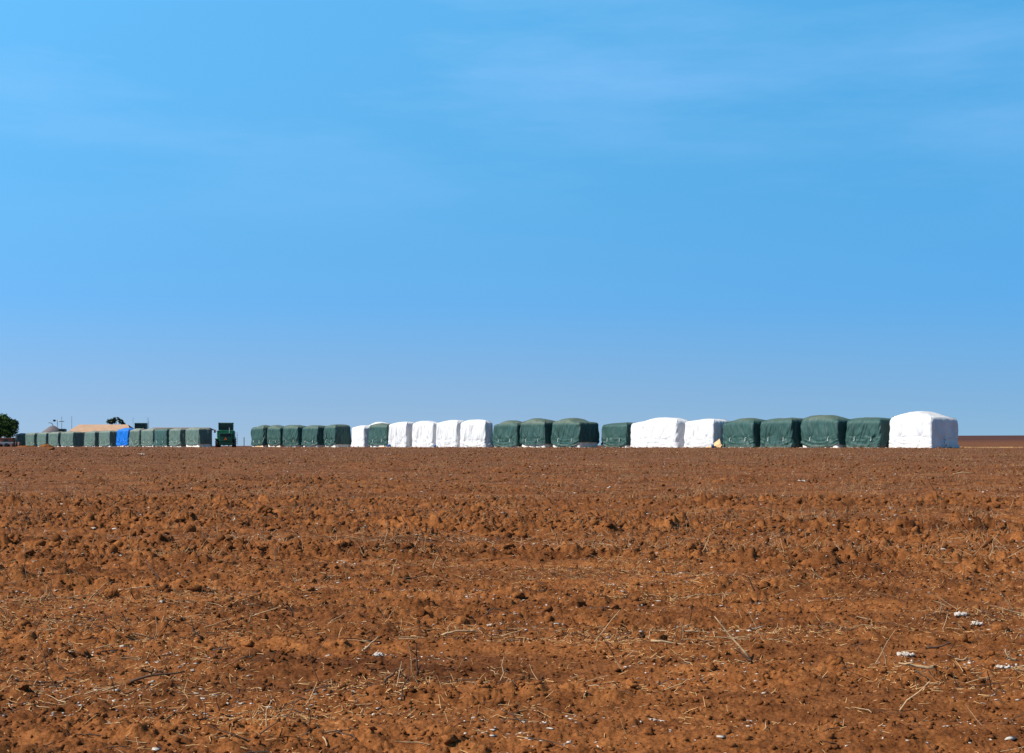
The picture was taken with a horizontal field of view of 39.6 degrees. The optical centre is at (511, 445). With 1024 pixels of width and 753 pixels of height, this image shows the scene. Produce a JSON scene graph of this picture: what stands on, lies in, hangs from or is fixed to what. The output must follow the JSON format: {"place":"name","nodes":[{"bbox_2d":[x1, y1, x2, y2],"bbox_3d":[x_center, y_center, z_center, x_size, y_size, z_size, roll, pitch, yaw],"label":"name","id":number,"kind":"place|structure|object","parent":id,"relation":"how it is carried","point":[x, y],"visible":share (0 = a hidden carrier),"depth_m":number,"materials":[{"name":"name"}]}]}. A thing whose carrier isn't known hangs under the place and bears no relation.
{"place":"outdoors","nodes":[
{"label":"outdoors","id":0,"kind":"place"},
{"bbox_2d":[0,435,1023,752],"bbox_3d":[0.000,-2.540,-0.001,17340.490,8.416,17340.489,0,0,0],"label":"ground","id":1,"kind":"structure","parent":0,"point":[598,697],"depth_m":13.85,"materials":[{"name":"soil"}]},
{"bbox_2d":[0,442,12,446],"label":"farm trailer","id":2,"kind":"object","parent":1,"relation":"on","point":[7,444],"visible":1,"depth_m":285.35,"materials":[{"name":"metal"}]},
{"bbox_2d":[0,438,14,446],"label":"brick hut","id":3,"kind":"object","parent":1,"relation":"on","point":[8,440],"visible":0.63,"depth_m":295.00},
{"bbox_2d":[0,413,18,437],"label":"broadleaf tree","id":4,"kind":"object","parent":1,"relation":"on","point":[8,425],"visible":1,"depth_m":298.56,"materials":[{"name":"green plant"}]},
{"bbox_2d":[15,433,25,445],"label":"cotton module","id":5,"kind":"object","parent":1,"relation":"on","point":[19,437],"visible":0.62,"depth_m":299.68,"materials":[{"name":"fabric"}]},
{"bbox_2d":[25,433,37,446],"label":"cotton module","id":6,"kind":"object","parent":1,"relation":"on","point":[31,439],"visible":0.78,"depth_m":292.08,"materials":[{"name":"fabric"}]},
{"bbox_2d":[37,432,49,446],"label":"cotton module","id":7,"kind":"object","parent":1,"relation":"on","point":[42,438],"visible":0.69,"depth_m":284.48,"materials":[{"name":"fabric"}]},
{"bbox_2d":[39,444,53,446],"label":"dirt mound","id":8,"kind":"object","parent":1,"relation":"on","point":[46,445],"visible":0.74,"depth_m":261.50,"materials":[{"name":"soil"}]},
{"bbox_2d":[42,422,58,432],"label":"thatched hut","id":9,"kind":"object","parent":1,"relation":"on","point":[52,428],"visible":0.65,"depth_m":343.58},
{"bbox_2d":[48,431,61,446],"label":"cotton module","id":10,"kind":"object","parent":1,"relation":"on","point":[54,438],"visible":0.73,"depth_m":275.96,"materials":[{"name":"fabric"}]},
{"bbox_2d":[60,431,83,446],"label":"cotton module","id":11,"kind":"object","parent":1,"relation":"on","point":[72,439],"visible":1,"depth_m":265.75,"materials":[{"name":"fabric"}]},
{"bbox_2d":[84,431,99,446],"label":"cotton module","id":12,"kind":"object","parent":1,"relation":"on","point":[91,438],"visible":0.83,"depth_m":254.10,"materials":[{"name":"fabric"}]},
{"bbox_2d":[69,424,133,446],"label":"farm shed","id":13,"kind":"structure","parent":1,"relation":"on","point":[83,428],"depth_m":374.71,"materials":[{"name":"beige metal"}]},
{"bbox_2d":[99,430,116,446],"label":"cotton module","id":14,"kind":"object","parent":1,"relation":"on","point":[107,438],"visible":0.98,"depth_m":245.74,"materials":[{"name":"fabric"}]},
{"bbox_2d":[106,417,125,423],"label":"thorn tree","id":15,"kind":"object","parent":1,"relation":"on","point":[114,420],"visible":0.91,"depth_m":454.43,"materials":[{"name":"green plant"}]},
{"bbox_2d":[116,428,132,446],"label":"cotton module","id":16,"kind":"object","parent":1,"relation":"on","point":[122,438],"visible":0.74,"depth_m":237.28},
{"bbox_2d":[129,428,143,446],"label":"cotton module","id":17,"kind":"object","parent":1,"relation":"on","point":[135,437],"visible":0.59,"depth_m":231.91,"materials":[{"name":"fabric"}]},
{"bbox_2d":[118,585,159,589],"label":"cotton stalk","id":18,"kind":"object","parent":1,"relation":"on","point":[141,587],"visible":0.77,"depth_m":15.56,"materials":[{"name":"beige plant"}]},
{"bbox_2d":[134,423,147,428],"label":"cotton harvester","id":19,"kind":"object","parent":1,"relation":"on","point":[142,425],"visible":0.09,"depth_m":262.39},
{"bbox_2d":[141,428,157,446],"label":"cotton module","id":20,"kind":"object","parent":1,"relation":"on","point":[148,437],"visible":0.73,"depth_m":226.59,"materials":[{"name":"fabric"}]},
{"bbox_2d":[143,558,160,579],"bbox_3d":[-4.264,1.456,16.670,0.117,0.232,0.654,0,0,-33],"label":"cotton stalk","id":21,"kind":"object","parent":1,"relation":"on","point":[159,578],"visible":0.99,"depth_m":16.50,"materials":[{"name":"plant"}]},
{"bbox_2d":[129,668,184,681],"bbox_3d":[-2.410,1.556,9.649,0.370,0.107,0.036,0,0,-5],"label":"cotton stalk","id":22,"kind":"object","parent":1,"relation":"on","point":[146,676],"visible":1,"depth_m":9.64,"materials":[{"name":"brown plant"}]},
{"bbox_2d":[153,428,172,446],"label":"cotton module","id":23,"kind":"object","parent":1,"relation":"on","point":[161,437],"visible":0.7,"depth_m":220.50,"materials":[{"name":"fabric"}]},
{"bbox_2d":[169,428,186,446],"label":"cotton module","id":24,"kind":"object","parent":1,"relation":"on","point":[176,437],"visible":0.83,"depth_m":214.30,"materials":[{"name":"fabric"}]},
{"bbox_2d":[183,524,195,532],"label":"soil clod","id":25,"kind":"object","parent":1,"relation":"on","point":[189,527],"visible":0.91,"depth_m":25.03,"materials":[{"name":"brown soil"}]},
{"bbox_2d":[183,619,203,637],"bbox_3d":[-2.579,1.481,11.527,0.166,0.155,0.076,0,0,29],"label":"cotton stalk","id":26,"kind":"object","parent":1,"relation":"on","point":[195,629],"visible":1,"depth_m":11.53,"materials":[{"name":"brown plant"}]},
{"bbox_2d":[185,427,211,446],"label":"cotton module","id":27,"kind":"object","parent":1,"relation":"on","point":[197,437],"visible":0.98,"depth_m":207.07,"materials":[{"name":"fabric"}]},
{"bbox_2d":[212,644,235,650],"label":"cotton stalk","id":28,"kind":"object","parent":1,"relation":"on","point":[220,648],"visible":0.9,"depth_m":10.88,"materials":[{"name":"brown plant"}]},
{"bbox_2d":[214,423,237,446],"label":"cotton harvester","id":29,"kind":"object","parent":1,"relation":"on","point":[225,433],"visible":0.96,"depth_m":194.10},
{"bbox_2d":[251,425,268,446],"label":"cotton module","id":30,"kind":"object","parent":1,"relation":"on","point":[258,435],"visible":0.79,"depth_m":201.37,"materials":[{"name":"fabric"}]},
{"bbox_2d":[256,504,272,513],"bbox_3d":[-5.339,1.402,30.638,0.381,0.258,0.326,-6,-21,36],"label":"soil clod","id":31,"kind":"object","parent":1,"relation":"on","point":[261,508],"visible":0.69,"depth_m":30.52,"materials":[{"name":"brown soil"}]},
{"bbox_2d":[267,425,284,446],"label":"cotton module","id":32,"kind":"object","parent":1,"relation":"on","point":[274,435],"visible":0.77,"depth_m":197.87,"materials":[{"name":"fabric"}]},
{"bbox_2d":[282,425,305,446],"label":"cotton module","id":33,"kind":"object","parent":1,"relation":"on","point":[292,436],"visible":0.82,"depth_m":194.45,"materials":[{"name":"fabric"}]},
{"bbox_2d":[301,425,325,446],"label":"cotton module","id":34,"kind":"object","parent":1,"relation":"on","point":[312,435],"visible":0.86,"depth_m":190.81,"materials":[{"name":"fabric"}]},
{"bbox_2d":[318,599,326,604],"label":"soil clod","id":35,"kind":"object","parent":1,"relation":"on","point":[321,601],"visible":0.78,"depth_m":14.29,"materials":[{"name":"brown soil"}]},
{"bbox_2d":[323,424,351,446],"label":"cotton module","id":36,"kind":"object","parent":1,"relation":"on","point":[337,435],"visible":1,"depth_m":187.66,"materials":[{"name":"fabric"}]},
{"bbox_2d":[351,425,369,446],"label":"cotton module","id":37,"kind":"object","parent":1,"relation":"on","point":[360,435],"visible":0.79,"depth_m":183.38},
{"bbox_2d":[362,636,378,651],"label":"cotton stalk","id":38,"kind":"object","parent":1,"relation":"on","point":[366,647],"visible":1,"depth_m":10.85,"materials":[{"name":"beige plant"}]},
{"bbox_2d":[372,652,384,656],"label":"cotton tuft","id":39,"kind":"object","parent":1,"relation":"on","point":[376,654],"visible":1,"depth_m":10.66,"materials":[{"name":"white plant"}]},
{"bbox_2d":[368,423,389,446],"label":"cotton module","id":40,"kind":"object","parent":1,"relation":"on","point":[378,434],"visible":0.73,"depth_m":179.90,"materials":[{"name":"fabric"}]},
{"bbox_2d":[383,666,408,682],"bbox_3d":[-0.777,1.542,9.578,0.176,0.115,0.071,0,0,-21],"label":"cotton stalk","id":41,"kind":"object","parent":1,"relation":"on","point":[388,677],"visible":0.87,"depth_m":9.59,"materials":[{"name":"brown plant"}]},
{"bbox_2d":[388,422,414,446],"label":"cotton module","id":42,"kind":"object","parent":1,"relation":"on","point":[400,434],"visible":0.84,"depth_m":176.24,"materials":[{"name":"white fabric"}]},
{"bbox_2d":[410,644,420,675],"bbox_3d":[-0.667,1.488,9.860,0.040,0.219,0.079,0,0,33],"label":"cotton stalk","id":43,"kind":"object","parent":1,"relation":"on","point":[417,668],"visible":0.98,"depth_m":9.87,"materials":[{"name":"brown plant"}]},
{"bbox_2d":[412,421,436,446],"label":"cotton module","id":44,"kind":"object","parent":1,"relation":"on","point":[423,433],"visible":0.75,"depth_m":173.17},
{"bbox_2d":[436,420,463,447],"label":"cotton module","id":45,"kind":"object","parent":1,"relation":"on","point":[448,433],"visible":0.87,"depth_m":169.36,"materials":[{"name":"white fabric"}]},
{"bbox_2d":[448,526,456,531],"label":"soil clod","id":46,"kind":"object","parent":1,"relation":"on","point":[452,528],"visible":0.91,"depth_m":25.47,"materials":[{"name":"brown soil"}]},
{"bbox_2d":[441,627,477,635],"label":"cotton stalk","id":47,"kind":"object","parent":1,"relation":"on","point":[447,632],"visible":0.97,"depth_m":11.98,"materials":[{"name":"beige plant"}]},
{"bbox_2d":[460,419,492,447],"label":"cotton module","id":48,"kind":"object","parent":1,"relation":"on","point":[476,433],"visible":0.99,"depth_m":165.50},
{"bbox_2d":[470,505,484,512],"bbox_3d":[-0.781,1.460,31.888,0.318,0.252,0.321,0,0,-29],"label":"soil clod","id":49,"kind":"object","parent":1,"relation":"on","point":[473,508],"visible":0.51,"depth_m":31.78,"materials":[{"name":"brown soil"}]},
{"bbox_2d":[65,446,920,447],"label":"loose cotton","id":50,"kind":"object","parent":1,"relation":"on","point":[638,447],"visible":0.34,"depth_m":150.59,"materials":[{"name":"white"}]},
{"bbox_2d":[483,608,510,615],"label":"cotton stalk","id":51,"kind":"object","parent":1,"relation":"on","point":[488,612],"visible":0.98,"depth_m":13.32,"materials":[{"name":"brown plant"}]},
{"bbox_2d":[492,420,521,447],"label":"cotton module","id":52,"kind":"object","parent":1,"relation":"on","point":[506,433],"visible":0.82,"depth_m":161.94,"materials":[{"name":"fabric"}]},
{"bbox_2d":[0,448,1020,549],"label":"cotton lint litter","id":53,"kind":"object","parent":1,"relation":"on","point":[504,482],"visible":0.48,"depth_m":51.16,"materials":[{"name":"white"}]},
{"bbox_2d":[0,517,1021,752],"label":"cotton lint litter","id":54,"kind":"object","parent":1,"relation":"on","point":[568,742],"visible":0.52,"depth_m":10.40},
{"bbox_2d":[59,446,962,447],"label":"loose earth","id":55,"kind":"structure","parent":1,"relation":"on","point":[653,447],"depth_m":143.44,"materials":[{"name":"soil"}]},
{"bbox_2d":[0,538,1023,752],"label":"soil crumbs","id":56,"kind":"object","parent":1,"relation":"on","point":[546,744],"visible":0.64,"depth_m":10.23,"materials":[{"name":"brown soil"}]},
{"bbox_2d":[0,447,1023,564],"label":"soil clods","id":57,"kind":"object","parent":1,"relation":"on","point":[57,539],"visible":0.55,"depth_m":33.38,"materials":[{"name":"brown soil"}]},
{"bbox_2d":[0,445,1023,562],"bbox_3d":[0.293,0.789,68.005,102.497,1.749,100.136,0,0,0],"label":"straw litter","id":58,"kind":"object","parent":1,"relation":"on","point":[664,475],"visible":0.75,"depth_m":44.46,"materials":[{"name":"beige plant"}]},
{"bbox_2d":[0,519,1023,752],"bbox_3d":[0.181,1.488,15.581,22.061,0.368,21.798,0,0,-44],"label":"straw litter","id":59,"kind":"object","parent":1,"relation":"on","point":[304,716],"visible":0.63,"depth_m":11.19,"materials":[{"name":"beige plant"}]},
{"bbox_2d":[0,511,1023,752],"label":"soil clods","id":60,"kind":"object","parent":1,"relation":"on","point":[422,612],"visible":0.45,"depth_m":16.14,"materials":[{"name":"brown soil"}]},
{"bbox_2d":[517,530,528,537],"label":"soil clod","id":61,"kind":"object","parent":1,"relation":"on","point":[521,534],"visible":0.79,"depth_m":24.23,"materials":[{"name":"brown soil"}]},
{"bbox_2d":[520,418,553,447],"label":"cotton module","id":62,"kind":"object","parent":1,"relation":"on","point":[535,432],"visible":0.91,"depth_m":157.93,"materials":[{"name":"fabric"}]},
{"bbox_2d":[551,418,599,447],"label":"cotton module","id":63,"kind":"object","parent":1,"relation":"on","point":[573,432],"visible":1,"depth_m":154.10,"materials":[{"name":"fabric"}]},
{"bbox_2d":[568,597,586,606],"bbox_3d":[0.644,1.556,13.966,0.177,0.142,0.162,0,0,-23],"label":"soil clod","id":64,"kind":"object","parent":1,"relation":"on","point":[573,601],"visible":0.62,"depth_m":13.91,"materials":[{"name":"brown soil"}]},
{"bbox_2d":[582,548,595,557],"bbox_3d":[1.069,1.495,19.763,0.183,0.146,0.181,-12,4,38],"label":"soil clod","id":65,"kind":"object","parent":1,"relation":"on","point":[588,552],"visible":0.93,"depth_m":19.71,"materials":[{"name":"brown soil"}]},
{"bbox_2d":[609,603,619,609],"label":"soil clod","id":66,"kind":"object","parent":1,"relation":"on","point":[612,606],"visible":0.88,"depth_m":13.61,"materials":[{"name":"brown soil"}]},
{"bbox_2d":[601,422,632,447],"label":"cotton module","id":67,"kind":"object","parent":1,"relation":"on","point":[616,434],"visible":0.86,"depth_m":151.88,"materials":[{"name":"fabric"}]},
{"bbox_2d":[631,631,645,638],"bbox_3d":[1.050,1.588,11.791,0.124,0.096,0.134,7,-6,35],"label":"soil clod","id":68,"kind":"object","parent":1,"relation":"on","point":[635,634],"visible":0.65,"depth_m":11.75,"materials":[{"name":"brown soil"}]},
{"bbox_2d":[650,633,667,642],"bbox_3d":[1.154,1.529,11.233,0.139,0.105,0.128,0,0,-22],"label":"soil clod","id":69,"kind":"object","parent":1,"relation":"on","point":[661,636],"visible":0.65,"depth_m":11.19,"materials":[{"name":"brown soil"}]},
{"bbox_2d":[630,417,688,447],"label":"cotton module","id":70,"kind":"object","parent":1,"relation":"on","point":[669,432],"visible":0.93,"depth_m":145.05,"materials":[{"name":"white fabric"}]},
{"bbox_2d":[651,639,702,644],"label":"cotton stalk","id":71,"kind":"object","parent":1,"relation":"on","point":[662,641],"visible":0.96,"depth_m":11.05,"materials":[{"name":"beige plant"}]},
{"bbox_2d":[684,419,729,446],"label":"cotton module","id":72,"kind":"object","parent":1,"relation":"on","point":[703,433],"visible":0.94,"depth_m":140.16,"materials":[{"name":"white fabric"}]},
{"bbox_2d":[706,439,721,447],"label":"torn tarp","id":73,"kind":"object","parent":1,"relation":"on","point":[717,443],"visible":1,"depth_m":138.16,"materials":[{"name":"yellow plastic"}]},
{"bbox_2d":[714,616,750,658],"bbox_3d":[1.638,1.423,10.552,0.280,0.309,0.040,0,0,25],"label":"cotton stalk","id":74,"kind":"object","parent":1,"relation":"on","point":[741,648],"visible":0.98,"depth_m":10.55,"materials":[{"name":"beige plant"}]},
{"bbox_2d":[731,645,752,662],"bbox_3d":[1.628,1.471,10.037,0.153,0.125,0.032,0,0,20],"label":"cotton stalk","id":75,"kind":"object","parent":1,"relation":"on","point":[746,658],"visible":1,"depth_m":10.03,"materials":[{"name":"brown plant"}]},
{"bbox_2d":[722,418,764,447],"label":"cotton module","id":76,"kind":"object","parent":1,"relation":"on","point":[741,432],"visible":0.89,"depth_m":136.61,"materials":[{"name":"fabric"}]},
{"bbox_2d":[760,417,802,447],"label":"cotton module","id":77,"kind":"object","parent":1,"relation":"on","point":[779,432],"visible":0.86,"depth_m":133.00,"materials":[{"name":"fabric"}]},
{"bbox_2d":[792,571,806,577],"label":"soil clod","id":78,"kind":"object","parent":1,"relation":"on","point":[797,574],"visible":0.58,"depth_m":16.57,"materials":[{"name":"brown soil"}]},
{"bbox_2d":[801,415,849,447],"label":"cotton module","id":79,"kind":"object","parent":1,"relation":"on","point":[821,431],"visible":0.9,"depth_m":129.59,"materials":[{"name":"fabric"}]},
{"bbox_2d":[825,654,844,666],"bbox_3d":[2.283,1.532,10.045,0.137,0.106,0.160,10,5,9],"label":"soil clod","id":80,"kind":"object","parent":1,"relation":"on","point":[834,660],"visible":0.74,"depth_m":10.00,"materials":[{"name":"brown soil"}]},
{"bbox_2d":[845,417,890,447],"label":"cotton module","id":81,"kind":"object","parent":1,"relation":"on","point":[868,432],"visible":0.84,"depth_m":125.98,"materials":[{"name":"fabric"}]},
{"bbox_2d":[897,651,914,656],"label":"cotton tuft","id":82,"kind":"object","parent":1,"relation":"on","point":[907,654],"visible":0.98,"depth_m":10.52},
{"bbox_2d":[908,535,917,539],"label":"soil clod","id":83,"kind":"object","parent":1,"relation":"on","point":[910,537],"visible":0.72,"depth_m":23.47,"materials":[{"name":"brown soil"}]},
{"bbox_2d":[898,661,937,669],"bbox_3d":[2.747,1.480,9.590,0.268,0.060,0.060,0,0,0],"label":"cotton stalk","id":84,"kind":"object","parent":1,"relation":"on","point":[919,666],"visible":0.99,"depth_m":9.58,"materials":[{"name":"beige plant"}]},
{"bbox_2d":[889,411,959,447],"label":"cotton module","id":85,"kind":"object","parent":1,"relation":"on","point":[921,429],"visible":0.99,"depth_m":122.50,"materials":[{"name":"white fabric"}]},
{"bbox_2d":[926,641,950,648],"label":"cotton stalk","id":86,"kind":"object","parent":1,"relation":"on","point":[930,647],"visible":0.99,"depth_m":11.05,"materials":[{"name":"brown plant"}]},
{"bbox_2d":[948,654,971,660],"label":"cotton stalk","id":87,"kind":"object","parent":1,"relation":"on","point":[965,658],"visible":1,"depth_m":10.48,"materials":[{"name":"beige plant"}]},
{"bbox_2d":[954,611,967,616],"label":"cotton tuft","id":88,"kind":"object","parent":1,"relation":"on","point":[958,613],"visible":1,"depth_m":12.74,"materials":[{"name":"white plant"}]},
{"bbox_2d":[971,620,982,625],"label":"cotton tuft","id":89,"kind":"object","parent":1,"relation":"on","point":[977,623],"visible":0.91,"depth_m":12.52,"materials":[{"name":"white plant"}]},
{"bbox_2d":[991,623,1009,631],"bbox_3d":[4.191,1.579,12.192,0.154,0.114,0.143,8,4,-2],"label":"soil clod","id":90,"kind":"object","parent":1,"relation":"on","point":[1000,627],"visible":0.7,"depth_m":12.14,"materials":[{"name":"brown soil"}]},
{"bbox_2d":[996,664,1010,668],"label":"cotton tuft","id":91,"kind":"object","parent":1,"relation":"on","point":[1001,666],"visible":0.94,"depth_m":9.88,"materials":[{"name":"white plant"}]},
{"bbox_2d":[1005,650,1016,660],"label":"cotton stalk","id":92,"kind":"object","parent":1,"relation":"on","point":[1010,658],"visible":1,"depth_m":10.48,"materials":[{"name":"beige plant"}]},
{"bbox_2d":[0,0,1023,445],"label":"sky","id":93,"kind":"structure","parent":0,"point":[247,214],"materials":[{"name":"blue"}]},
{"bbox_2d":[966,446,1023,447],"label":"dry grass","id":94,"kind":"structure","parent":0,"point":[994,447],"depth_m":134.49,"materials":[{"name":"plant"}]}
]}

